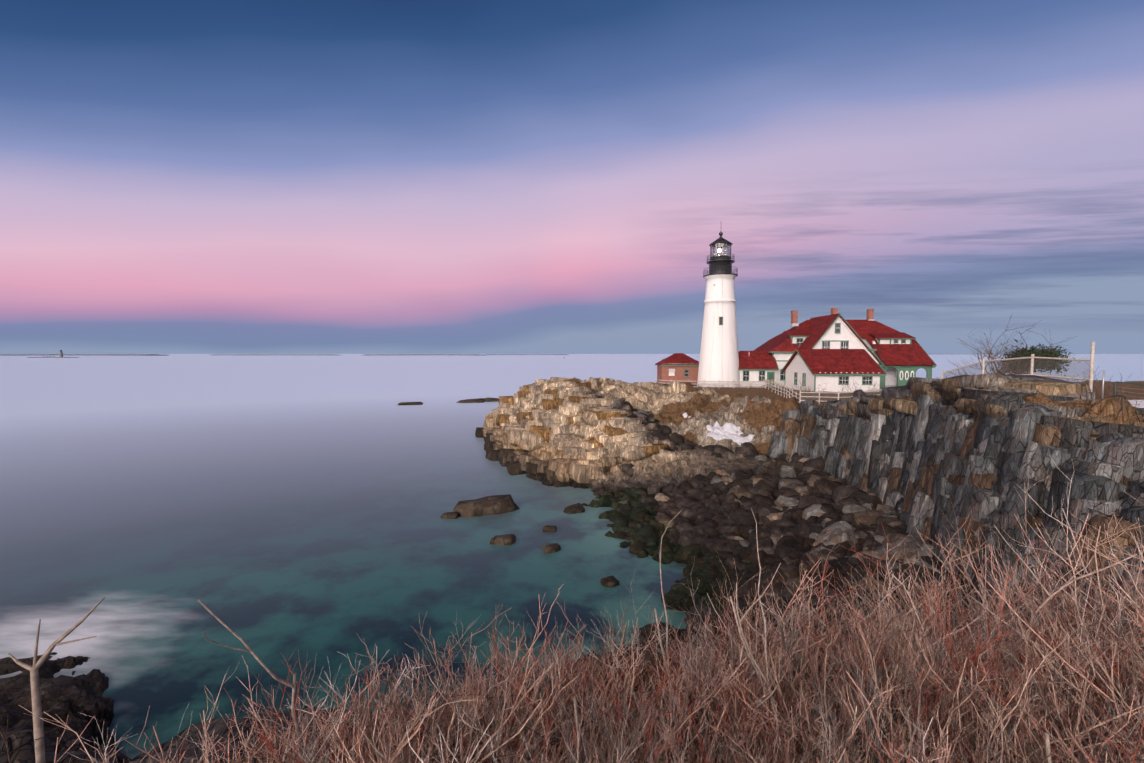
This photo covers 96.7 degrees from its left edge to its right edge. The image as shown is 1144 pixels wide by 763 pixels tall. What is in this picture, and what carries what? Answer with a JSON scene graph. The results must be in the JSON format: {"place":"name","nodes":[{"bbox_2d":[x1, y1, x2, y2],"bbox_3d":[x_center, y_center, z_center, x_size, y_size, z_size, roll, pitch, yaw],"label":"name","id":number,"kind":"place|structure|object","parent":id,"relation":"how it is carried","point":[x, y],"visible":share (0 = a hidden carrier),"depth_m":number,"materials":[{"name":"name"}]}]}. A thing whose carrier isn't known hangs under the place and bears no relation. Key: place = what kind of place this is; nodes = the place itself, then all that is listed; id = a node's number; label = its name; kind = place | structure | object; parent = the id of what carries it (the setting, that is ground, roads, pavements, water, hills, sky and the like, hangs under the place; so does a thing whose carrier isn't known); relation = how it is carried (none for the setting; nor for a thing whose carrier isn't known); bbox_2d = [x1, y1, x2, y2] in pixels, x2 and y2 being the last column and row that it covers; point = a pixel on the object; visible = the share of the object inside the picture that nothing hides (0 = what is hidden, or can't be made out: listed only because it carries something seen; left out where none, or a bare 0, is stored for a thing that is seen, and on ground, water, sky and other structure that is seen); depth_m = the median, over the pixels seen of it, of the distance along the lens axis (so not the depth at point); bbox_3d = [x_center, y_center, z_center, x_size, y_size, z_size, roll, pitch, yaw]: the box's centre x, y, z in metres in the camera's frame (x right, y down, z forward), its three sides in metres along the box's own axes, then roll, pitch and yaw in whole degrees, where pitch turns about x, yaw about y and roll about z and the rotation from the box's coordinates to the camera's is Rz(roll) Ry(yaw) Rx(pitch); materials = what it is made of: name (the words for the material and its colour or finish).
{"place":"outdoors","nodes":[
{"label":"outdoors","id":0,"kind":"place"},
{"bbox_2d":[0,354,566,357],"bbox_3d":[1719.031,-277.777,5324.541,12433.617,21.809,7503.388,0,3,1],"label":"land","id":1,"kind":"structure","parent":0,"point":[222,354],"depth_m":3615.09,"materials":[{"name":"blue"}]},
{"bbox_2d":[0,354,1143,759],"bbox_3d":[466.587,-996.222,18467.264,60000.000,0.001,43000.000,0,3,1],"label":"ocean","id":2,"kind":"structure","parent":0,"point":[272,512],"depth_m":39.18,"materials":[{"name":"blue liquid"}]},
{"bbox_2d":[398,397,619,586],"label":"rocks in water","id":3,"kind":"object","parent":2,"relation":"on","point":[492,505],"visible":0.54,"depth_m":42.89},
{"bbox_2d":[0,370,1143,762],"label":"rocks","id":4,"kind":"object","parent":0,"point":[702,416],"visible":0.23,"depth_m":21.35,"materials":[{"name":"stone"}]},
{"bbox_2d":[0,456,1143,762],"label":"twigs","id":5,"kind":"object","parent":4,"relation":"on","point":[974,708],"visible":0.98,"depth_m":3.98,"materials":[{"name":"brown plant"}]},
{"bbox_2d":[8,508,1136,762],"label":"dead branches","id":6,"kind":"object","parent":4,"relation":"on","point":[38,722],"visible":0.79,"depth_m":3.47,"materials":[{"name":"brown plant"}]},
{"bbox_2d":[692,382,1143,407],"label":"grass","id":7,"kind":"structure","parent":4,"relation":"on","point":[751,392],"depth_m":62.61,"materials":[{"name":"brown plant"}]},
{"bbox_2d":[475,377,669,487],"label":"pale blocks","id":8,"kind":"structure","parent":7,"relation":"on","point":[556,432],"depth_m":58.86,"materials":[{"name":"beige stone"}]},
{"bbox_2d":[657,365,698,383],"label":"brick building","id":9,"kind":"structure","parent":7,"relation":"on","point":[662,372],"depth_m":89.60,"materials":[{"name":"red brick"}]},
{"bbox_2d":[655,353,674,364],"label":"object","id":10,"kind":"object","parent":9,"relation":"on","point":[661,361],"visible":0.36,"depth_m":92.47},
{"bbox_2d":[660,353,698,364],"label":"roof","id":11,"kind":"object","parent":9,"relation":"on","point":[678,359],"visible":0.86,"depth_m":90.24,"materials":[{"name":"red"}]},
{"bbox_2d":[660,365,698,376],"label":"oil trim","id":12,"kind":"structure","parent":9,"relation":"attached to","point":[681,365],"depth_m":89.13,"materials":[{"name":"wood"}]},
{"bbox_2d":[697,274,739,386],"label":"tower shaft","id":13,"kind":"object","parent":7,"relation":"on","point":[719,358],"visible":0.96,"depth_m":82.64,"materials":[{"name":"white paint"}]},
{"bbox_2d":[653,380,878,401],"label":"fence","id":14,"kind":"object","parent":7,"relation":"on","point":[771,385],"visible":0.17,"depth_m":73.51,"materials":[{"name":"white wood"}]},
{"bbox_2d":[581,394,1088,670],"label":"boulders","id":15,"kind":"object","parent":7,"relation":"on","point":[803,507],"visible":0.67,"depth_m":33.17,"materials":[{"name":"black stone"}]},
{"bbox_2d":[738,314,936,391],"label":"house trim","id":16,"kind":"structure","parent":7,"relation":"on","point":[909,369],"depth_m":80.16,"materials":[{"name":"wood"}]},
{"bbox_2d":[653,342,1094,403],"bbox_3d":[40.438,-0.203,54.696,56.630,6.860,54.830,0,3,1],"label":"wooden fence","id":17,"kind":"object","parent":7,"relation":"on","point":[1091,372],"visible":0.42,"depth_m":34.45,"materials":[{"name":"white wood"}]},
{"bbox_2d":[693,315,1142,407],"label":"twigs","id":18,"kind":"object","parent":7,"relation":"on","point":[1005,369],"visible":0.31,"depth_m":38.77,"materials":[{"name":"brown plant"}]},
{"bbox_2d":[818,373,1143,441],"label":"rim slabs","id":19,"kind":"structure","parent":7,"relation":"on","point":[969,394],"depth_m":27.68,"materials":[{"name":"grey stone"}]},
{"bbox_2d":[943,359,1089,383],"bbox_3d":[27.568,-0.265,32.286,0.001,2.551,9.420,0,3,-8],"label":"fence","id":20,"kind":"object","parent":7,"relation":"on","point":[1033,367],"visible":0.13,"depth_m":30.11,"materials":[{"name":"grey wood"}]},
{"bbox_2d":[995,339,1078,376],"bbox_3d":[35.166,-1.544,38.531,6.057,3.433,4.187,0,3,1],"label":"bush","id":21,"kind":"object","parent":7,"relation":"on","point":[1048,364],"visible":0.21,"depth_m":37.88,"materials":[{"name":"green plant"}]},
{"bbox_2d":[1101,370,1140,401],"bbox_3d":[29.189,0.644,22.783,0.165,1.988,9.128,-1,3,-10],"label":"post","id":22,"kind":"object","parent":7,"relation":"on","point":[1102,394],"visible":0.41,"depth_m":27.19,"materials":[{"name":"white wood"}]},
{"bbox_2d":[1114,381,1143,395],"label":"green rail","id":23,"kind":"object","parent":7,"relation":"on","point":[1123,382],"visible":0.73,"depth_m":26.43,"materials":[{"name":"metal"}]},
{"bbox_2d":[767,389,1143,669],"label":"cliff columns","id":24,"kind":"structure","parent":4,"relation":"on","point":[932,481],"depth_m":23.83,"materials":[{"name":"grey stone"}]},
{"bbox_2d":[0,0,1143,353],"label":"sky","id":25,"kind":"structure","parent":0,"point":[177,176],"materials":[{"name":"blue"}]},
{"bbox_2d":[703,232,737,277],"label":"lighthouse lantern room","id":26,"kind":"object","parent":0,"point":[720,264],"depth_m":82.98,"materials":[{"name":"black metal"}]},
{"bbox_2d":[712,243,729,255],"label":"lantern glass","id":27,"kind":"object","parent":26,"relation":"attached to","point":[720,248],"visible":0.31,"depth_m":83.45,"materials":[{"name":"clear glass"}]},
{"bbox_2d":[739,317,909,391],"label":"house wall","id":28,"kind":"structure","parent":0,"point":[798,365],"depth_m":80.13,"materials":[{"name":"white paint"}]},
{"bbox_2d":[738,313,884,367],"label":"house roof","id":29,"kind":"object","parent":28,"relation":"on","point":[818,327],"visible":0.33,"depth_m":84.07,"materials":[{"name":"red"}]},
{"bbox_2d":[744,319,912,386],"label":"windows","id":30,"kind":"structure","parent":28,"relation":"in","point":[865,379],"depth_m":80.29,"materials":[{"name":"glass"}]},
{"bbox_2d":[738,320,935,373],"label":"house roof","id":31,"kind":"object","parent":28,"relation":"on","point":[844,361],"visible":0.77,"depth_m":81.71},
{"bbox_2d":[791,308,873,323],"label":"chimneys","id":32,"kind":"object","parent":31,"relation":"on","point":[794,315],"visible":0.77,"depth_m":88.56,"materials":[{"name":"red brick"}]},
{"bbox_2d":[781,318,913,383],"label":"house trim","id":33,"kind":"structure","parent":28,"relation":"attached to","point":[865,348],"depth_m":80.17,"materials":[{"name":"white wood"}]}
]}

